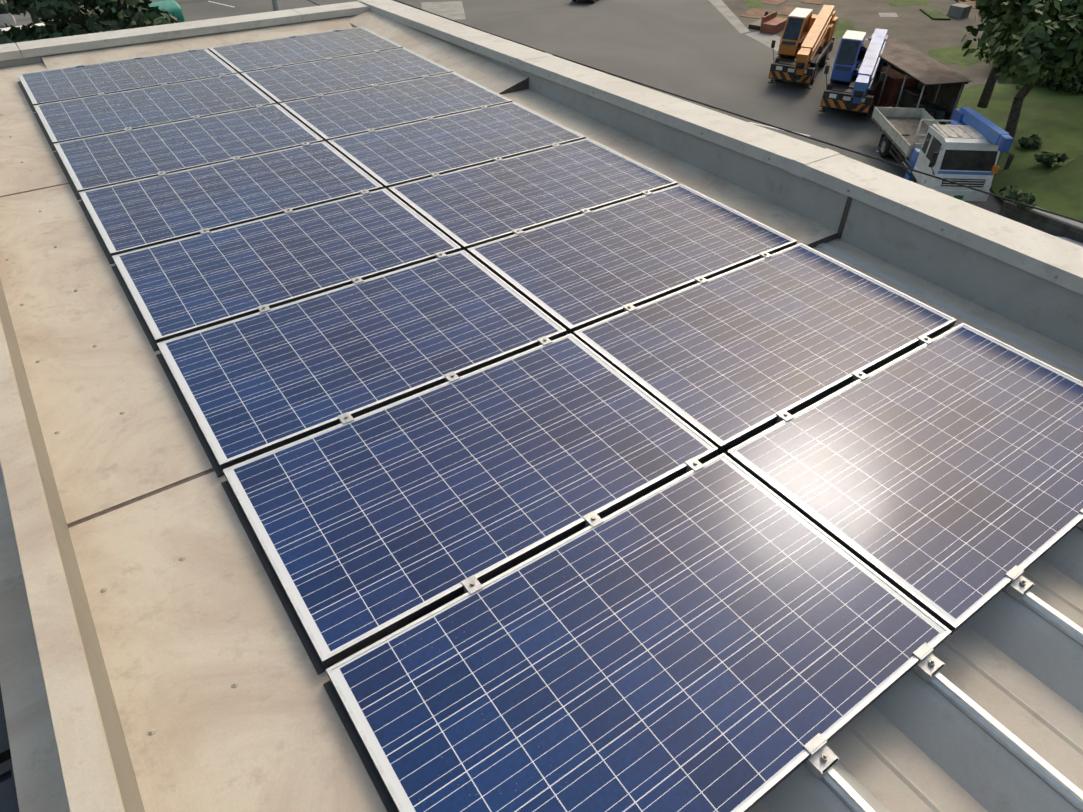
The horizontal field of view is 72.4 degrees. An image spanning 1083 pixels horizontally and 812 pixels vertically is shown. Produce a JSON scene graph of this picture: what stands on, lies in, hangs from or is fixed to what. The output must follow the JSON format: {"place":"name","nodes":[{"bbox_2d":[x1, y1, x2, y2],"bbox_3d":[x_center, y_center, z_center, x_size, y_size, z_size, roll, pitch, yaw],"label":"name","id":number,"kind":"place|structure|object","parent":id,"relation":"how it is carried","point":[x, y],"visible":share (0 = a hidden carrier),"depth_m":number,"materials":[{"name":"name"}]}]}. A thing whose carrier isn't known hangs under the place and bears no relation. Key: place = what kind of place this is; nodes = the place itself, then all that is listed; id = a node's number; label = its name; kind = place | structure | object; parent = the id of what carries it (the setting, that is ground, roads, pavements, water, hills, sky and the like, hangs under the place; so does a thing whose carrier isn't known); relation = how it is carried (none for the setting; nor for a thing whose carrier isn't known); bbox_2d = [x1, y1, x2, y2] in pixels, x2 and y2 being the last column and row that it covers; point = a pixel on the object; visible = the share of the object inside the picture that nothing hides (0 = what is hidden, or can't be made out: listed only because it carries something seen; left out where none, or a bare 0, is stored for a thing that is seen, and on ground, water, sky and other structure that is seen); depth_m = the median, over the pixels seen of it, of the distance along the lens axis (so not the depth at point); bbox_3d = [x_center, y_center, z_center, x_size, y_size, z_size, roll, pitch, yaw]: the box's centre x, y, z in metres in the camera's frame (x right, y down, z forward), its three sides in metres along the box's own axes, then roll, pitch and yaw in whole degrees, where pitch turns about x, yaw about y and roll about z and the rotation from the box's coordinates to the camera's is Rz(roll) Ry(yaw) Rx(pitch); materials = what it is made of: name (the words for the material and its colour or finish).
{"place":"outdoors","nodes":[
{"label":"outdoors","id":0,"kind":"place"},
{"bbox_2d":[0,461,69,811],"bbox_3d":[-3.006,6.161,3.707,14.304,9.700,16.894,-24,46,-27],"label":"parapet edge","id":1,"kind":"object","parent":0,"point":[38,775],"depth_m":2.42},
{"bbox_2d":[0,685,18,811],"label":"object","id":2,"kind":"object","parent":1,"relation":"on","point":[8,799],"visible":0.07,"depth_m":2.41,"materials":[{"name":"glass"}]},
{"bbox_2d":[0,0,1082,811],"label":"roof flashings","id":3,"kind":"object","parent":1,"relation":"on","point":[130,506],"visible":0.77,"depth_m":3.16,"materials":[{"name":"beige concrete"}]},
{"bbox_2d":[17,81,397,811],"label":"panel frame edge","id":4,"kind":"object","parent":3,"relation":"on","point":[337,703],"depth_m":2.63,"materials":[{"name":"silver metal"}]},
{"bbox_2d":[1,8,1057,734],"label":"roof screws","id":5,"kind":"object","parent":3,"relation":"on","point":[153,730],"visible":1,"depth_m":3.05,"materials":[{"name":"metal"}]},
{"bbox_2d":[407,243,1082,811],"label":"metal roof","id":6,"kind":"structure","parent":1,"relation":"on","point":[909,741],"depth_m":2.26,"materials":[{"name":"grey metal"}]},
{"bbox_2d":[133,30,1082,811],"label":"mounting rails","id":7,"kind":"object","parent":6,"relation":"on","point":[1001,734],"visible":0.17,"depth_m":2.09,"materials":[{"name":"metal"}]},
{"bbox_2d":[17,48,236,104],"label":"solar panel","id":8,"kind":"object","parent":7,"relation":"on","point":[57,85],"visible":0.92,"depth_m":6.63,"materials":[{"name":"blue glass"}]},
{"bbox_2d":[33,73,275,146],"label":"solar panel","id":9,"kind":"object","parent":7,"relation":"on","point":[78,118],"visible":0.98,"depth_m":5.99,"materials":[{"name":"blue glass"}]},
{"bbox_2d":[54,104,322,192],"bbox_3d":[-2.568,-1.916,5.417,1.650,0.038,0.978,-24,46,-27],"label":"solar panel","id":10,"kind":"object","parent":7,"relation":"on","point":[95,162],"visible":0.98,"depth_m":5.36,"materials":[{"name":"blue glass"}]},
{"bbox_2d":[79,141,382,258],"bbox_3d":[-1.992,-1.384,4.786,1.650,0.038,0.978,-24,46,-27],"label":"solar panel","id":11,"kind":"object","parent":7,"relation":"on","point":[141,213],"visible":0.88,"depth_m":4.71,"materials":[{"name":"blue glass"}]},
{"bbox_2d":[112,188,460,345],"bbox_3d":[-1.412,-0.849,4.152,1.650,0.038,0.978,-24,46,-27],"label":"solar panel","id":12,"kind":"object","parent":7,"relation":"on","point":[184,286],"visible":0.85,"depth_m":4.07,"materials":[{"name":"blue glass"}]},
{"bbox_2d":[208,27,402,74],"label":"solar panel","id":13,"kind":"object","parent":7,"relation":"on","point":[240,58],"visible":0.85,"depth_m":7.38,"materials":[{"name":"blue glass"}]},
{"bbox_2d":[241,47,452,104],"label":"solar panel","id":14,"kind":"object","parent":7,"relation":"on","point":[282,84],"visible":0.85,"depth_m":6.74,"materials":[{"name":"blue glass"}]},
{"bbox_2d":[157,250,566,471],"bbox_3d":[-0.835,-0.314,3.518,1.650,0.038,0.978,-24,46,-27],"label":"solar panel","id":15,"kind":"object","parent":7,"relation":"on","point":[254,385],"visible":0.88,"depth_m":3.43,"materials":[{"name":"blue glass"}]},
{"bbox_2d":[280,72,511,142],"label":"solar panel","id":16,"kind":"object","parent":7,"relation":"on","point":[342,114],"visible":0.88,"depth_m":6.11,"materials":[{"name":"blue glass"}]},
{"bbox_2d":[327,102,585,190],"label":"solar panel","id":17,"kind":"object","parent":7,"relation":"on","point":[386,158],"visible":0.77,"depth_m":5.47,"materials":[{"name":"blue glass"}]},
{"bbox_2d":[223,334,717,667],"bbox_3d":[-0.255,0.220,2.885,1.650,0.038,0.978,-24,46,-27],"label":"solar panel","id":18,"kind":"object","parent":7,"relation":"on","point":[372,526],"visible":0.88,"depth_m":2.78,"materials":[{"name":"blue glass"}]},
{"bbox_2d":[388,138,677,251],"bbox_3d":[-0.043,-1.446,4.898,1.650,0.038,0.978,-24,46,-27],"label":"solar panel","id":19,"kind":"object","parent":7,"relation":"on","point":[465,209],"visible":0.88,"depth_m":4.83,"materials":[{"name":"blue glass"}]},
{"bbox_2d":[76,29,1082,779],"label":"panel clamps","id":20,"kind":"object","parent":7,"relation":"on","point":[822,759],"visible":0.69,"depth_m":2.48,"materials":[{"name":"metal"}]},
{"bbox_2d":[467,184,796,333],"bbox_3d":[0.535,-0.913,4.266,1.650,0.038,0.978,-24,46,-27],"label":"solar panel","id":21,"kind":"object","parent":7,"relation":"on","point":[570,275],"visible":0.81,"depth_m":4.18,"materials":[{"name":"blue glass"}]},
{"bbox_2d":[326,453,951,811],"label":"solar panel","id":22,"kind":"object","parent":7,"relation":"on","point":[722,632],"visible":0.96,"depth_m":2.20,"materials":[{"name":"blue glass"}]},
{"bbox_2d":[573,243,956,452],"bbox_3d":[1.111,-0.379,3.633,1.650,0.038,0.978,-24,46,-27],"label":"solar panel","id":23,"kind":"object","parent":7,"relation":"on","point":[725,360],"visible":0.96,"depth_m":3.54,"materials":[{"name":"blue glass"}]},
{"bbox_2d":[726,323,1082,634],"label":"solar panel","id":24,"kind":"object","parent":7,"relation":"on","point":[939,478],"visible":0.94,"depth_m":2.88,"materials":[{"name":"blue glass"}]},
{"bbox_2d":[0,0,1003,213],"bbox_3d":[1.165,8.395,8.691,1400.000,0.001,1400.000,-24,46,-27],"label":"ground","id":25,"kind":"structure","parent":0,"point":[705,51],"depth_m":45.00,"materials":[{"name":"grey asphalt"}]},
{"bbox_2d":[0,2,15,27],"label":"white minivan","id":26,"kind":"object","parent":25,"relation":"on","point":[6,20],"visible":0.73,"depth_m":46.38,"materials":[{"name":"paint"}]},
{"bbox_2d":[0,23,44,30],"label":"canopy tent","id":27,"kind":"object","parent":25,"relation":"on","point":[8,28],"depth_m":36.87,"materials":[{"name":"white fabric"}]},
{"bbox_2d":[6,0,40,23],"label":"tree","id":28,"kind":"object","parent":25,"relation":"on","point":[35,21],"visible":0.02,"depth_m":43.44,"materials":[{"name":"green plant"}]},
{"bbox_2d":[0,0,179,44],"bbox_3d":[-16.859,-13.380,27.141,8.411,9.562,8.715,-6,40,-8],"label":"hedge","id":29,"kind":"object","parent":25,"relation":"on","point":[87,18],"visible":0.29,"depth_m":26.08,"materials":[{"name":"green plant"}]},
{"bbox_2d":[111,0,184,22],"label":"dome","id":30,"kind":"structure","parent":25,"relation":"on","point":[172,7],"depth_m":46.07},
{"bbox_2d":[421,1,465,19],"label":"concrete pad","id":31,"kind":"object","parent":25,"relation":"on","point":[453,10],"visible":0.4,"depth_m":52.89,"materials":[{"name":"grey concrete"}]},
{"bbox_2d":[208,1,897,155],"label":"road markings","id":32,"kind":"object","parent":25,"relation":"on","point":[749,122],"visible":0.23,"depth_m":34.97,"materials":[{"name":"paint"}]},
{"bbox_2d":[271,0,1082,222],"bbox_3d":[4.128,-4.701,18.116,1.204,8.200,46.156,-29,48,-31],"label":"kerb","id":33,"kind":"object","parent":25,"relation":"on","point":[275,4],"visible":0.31,"depth_m":15.94,"materials":[{"name":"concrete"}]},
{"bbox_2d":[709,0,748,33],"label":"concrete path","id":34,"kind":"structure","parent":25,"relation":"on","point":[726,12],"depth_m":52.36,"materials":[{"name":"grey concrete"}]},
{"bbox_2d":[746,31,819,68],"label":"concrete pad","id":35,"kind":"object","parent":25,"relation":"on","point":[766,39],"visible":0.2,"depth_m":47.52,"materials":[{"name":"grey concrete"}]},
{"bbox_2d":[768,5,837,88],"bbox_3d":[14.413,-19.744,40.420,2.570,3.135,8.017,17,42,19],"label":"mobile crane","id":36,"kind":"object","parent":25,"relation":"on","point":[806,44],"visible":1,"depth_m":38.86,"materials":[{"name":"paint"}]},
{"bbox_2d":[819,28,887,117],"bbox_3d":[15.652,-16.586,36.635,2.620,3.135,7.124,17,42,19],"label":"mobile crane","id":37,"kind":"object","parent":25,"relation":"on","point":[853,83],"visible":0.94,"depth_m":35.29,"materials":[{"name":"paint"}]},
{"bbox_2d":[722,0,992,83],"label":"gravel yard","id":38,"kind":"structure","parent":25,"relation":"on","point":[915,27],"depth_m":51.32,"materials":[{"name":"gravel"}]},
{"bbox_2d":[744,0,763,7],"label":"grass patch","id":39,"kind":"object","parent":38,"relation":"on","point":[752,3],"visible":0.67,"depth_m":55.44,"materials":[{"name":"green plant"}]},
{"bbox_2d":[759,0,788,5],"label":"steel plate","id":40,"kind":"object","parent":38,"relation":"on","point":[775,2],"visible":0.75,"depth_m":55.77,"materials":[{"name":"brown metal"}]},
{"bbox_2d":[777,6,802,15],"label":"steel plate","id":41,"kind":"object","parent":38,"relation":"on","point":[786,10],"visible":0.57,"depth_m":53.66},
{"bbox_2d":[801,0,824,4],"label":"steel plate","id":42,"kind":"object","parent":38,"relation":"on","point":[818,2],"visible":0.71,"depth_m":56.09,"materials":[{"name":"brown metal"}]},
{"bbox_2d":[834,19,856,38],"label":"grass patch","id":43,"kind":"object","parent":38,"relation":"on","point":[842,27],"visible":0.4,"depth_m":49.84,"materials":[{"name":"green plant"}]},
{"bbox_2d":[748,3,971,34],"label":"yard clutter","id":44,"kind":"object","parent":38,"relation":"on","point":[771,23],"visible":0.9,"depth_m":49.81,"materials":[{"name":"concrete"}]},
{"bbox_2d":[879,13,897,16],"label":"concrete pad","id":45,"kind":"object","parent":38,"relation":"on","point":[888,14],"visible":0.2,"depth_m":52.98,"materials":[{"name":"grey concrete"}]},
{"bbox_2d":[887,0,929,5],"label":"grass patch","id":46,"kind":"object","parent":38,"relation":"on","point":[906,2],"visible":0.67,"depth_m":56.36,"materials":[{"name":"green plant"}]},
{"bbox_2d":[926,43,990,66],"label":"grass patch","id":47,"kind":"object","parent":38,"relation":"on","point":[953,55],"visible":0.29,"depth_m":44.85,"materials":[{"name":"green plant"}]},
{"bbox_2d":[958,0,975,8],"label":"steel plate","id":48,"kind":"object","parent":38,"relation":"on","point":[972,3],"visible":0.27,"depth_m":56.39,"materials":[{"name":"metal"}]},
{"bbox_2d":[860,38,972,124],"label":"storage shed","id":49,"kind":"structure","parent":25,"relation":"on","point":[915,78],"depth_m":35.08,"materials":[{"name":"timber"},{"name":"rusty corrugated metal"}]},
{"bbox_2d":[871,107,1013,200],"bbox_3d":[15.671,-10.743,29.695,2.840,3.000,8.103,2,40,2],"label":"truck","id":50,"kind":"object","parent":25,"relation":"on","point":[966,146],"visible":0.81,"depth_m":27.35,"materials":[{"name":"paint"}]},
{"bbox_2d":[963,82,976,88],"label":"dirt patch","id":51,"kind":"object","parent":25,"relation":"on","point":[969,84],"depth_m":40.39,"materials":[{"name":"brown soil"}]},
{"bbox_2d":[998,200,1082,242],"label":"retaining wall","id":52,"kind":"structure","parent":25,"relation":"on","point":[1051,224],"depth_m":25.07,"materials":[{"name":"concrete"}]},
{"bbox_2d":[1056,236,1082,246],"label":"silver car","id":53,"kind":"object","parent":25,"relation":"on","point":[1072,241],"depth_m":24.34,"materials":[{"name":"paint"}]},
{"bbox_2d":[740,8,771,18],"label":"dirt patch","id":54,"kind":"object","parent":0,"point":[756,13],"visible":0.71,"depth_m":52.84,"materials":[{"name":"brown soil"}]},
{"bbox_2d":[956,84,1082,220],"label":"bank grass","id":55,"kind":"structure","parent":0,"point":[1053,119],"depth_m":31.99,"materials":[{"name":"green plant"}]},
{"bbox_2d":[951,0,1071,107],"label":"corner tree","id":56,"kind":"object","parent":55,"relation":"on","point":[986,94],"visible":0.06,"depth_m":33.30,"materials":[{"name":"green plant"}]},
{"bbox_2d":[961,0,1082,141],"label":"corner tree","id":57,"kind":"object","parent":55,"relation":"on","point":[1040,40],"visible":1,"depth_m":27.30,"materials":[{"name":"green plant"}]},
{"bbox_2d":[999,134,1069,211],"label":"bank bushes","id":58,"kind":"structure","parent":55,"relation":"on","point":[1014,192],"depth_m":29.66,"materials":[{"name":"green plant"}]},
{"bbox_2d":[997,75,1073,86],"bbox_3d":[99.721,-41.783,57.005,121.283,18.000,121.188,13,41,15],"label":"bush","id":59,"kind":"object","parent":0,"point":[1009,80],"depth_m":40.11,"materials":[{"name":"green plant"}]},
{"bbox_2d":[975,6,1082,89],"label":"hillside bushes","id":60,"kind":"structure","parent":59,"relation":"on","point":[1044,81],"depth_m":37.47,"materials":[{"name":"green plant"}]},
{"bbox_2d":[991,5,1082,94],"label":"hillside bushes","id":61,"kind":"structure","parent":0,"point":[1076,81],"depth_m":36.12,"materials":[{"name":"green plant"}]}
]}

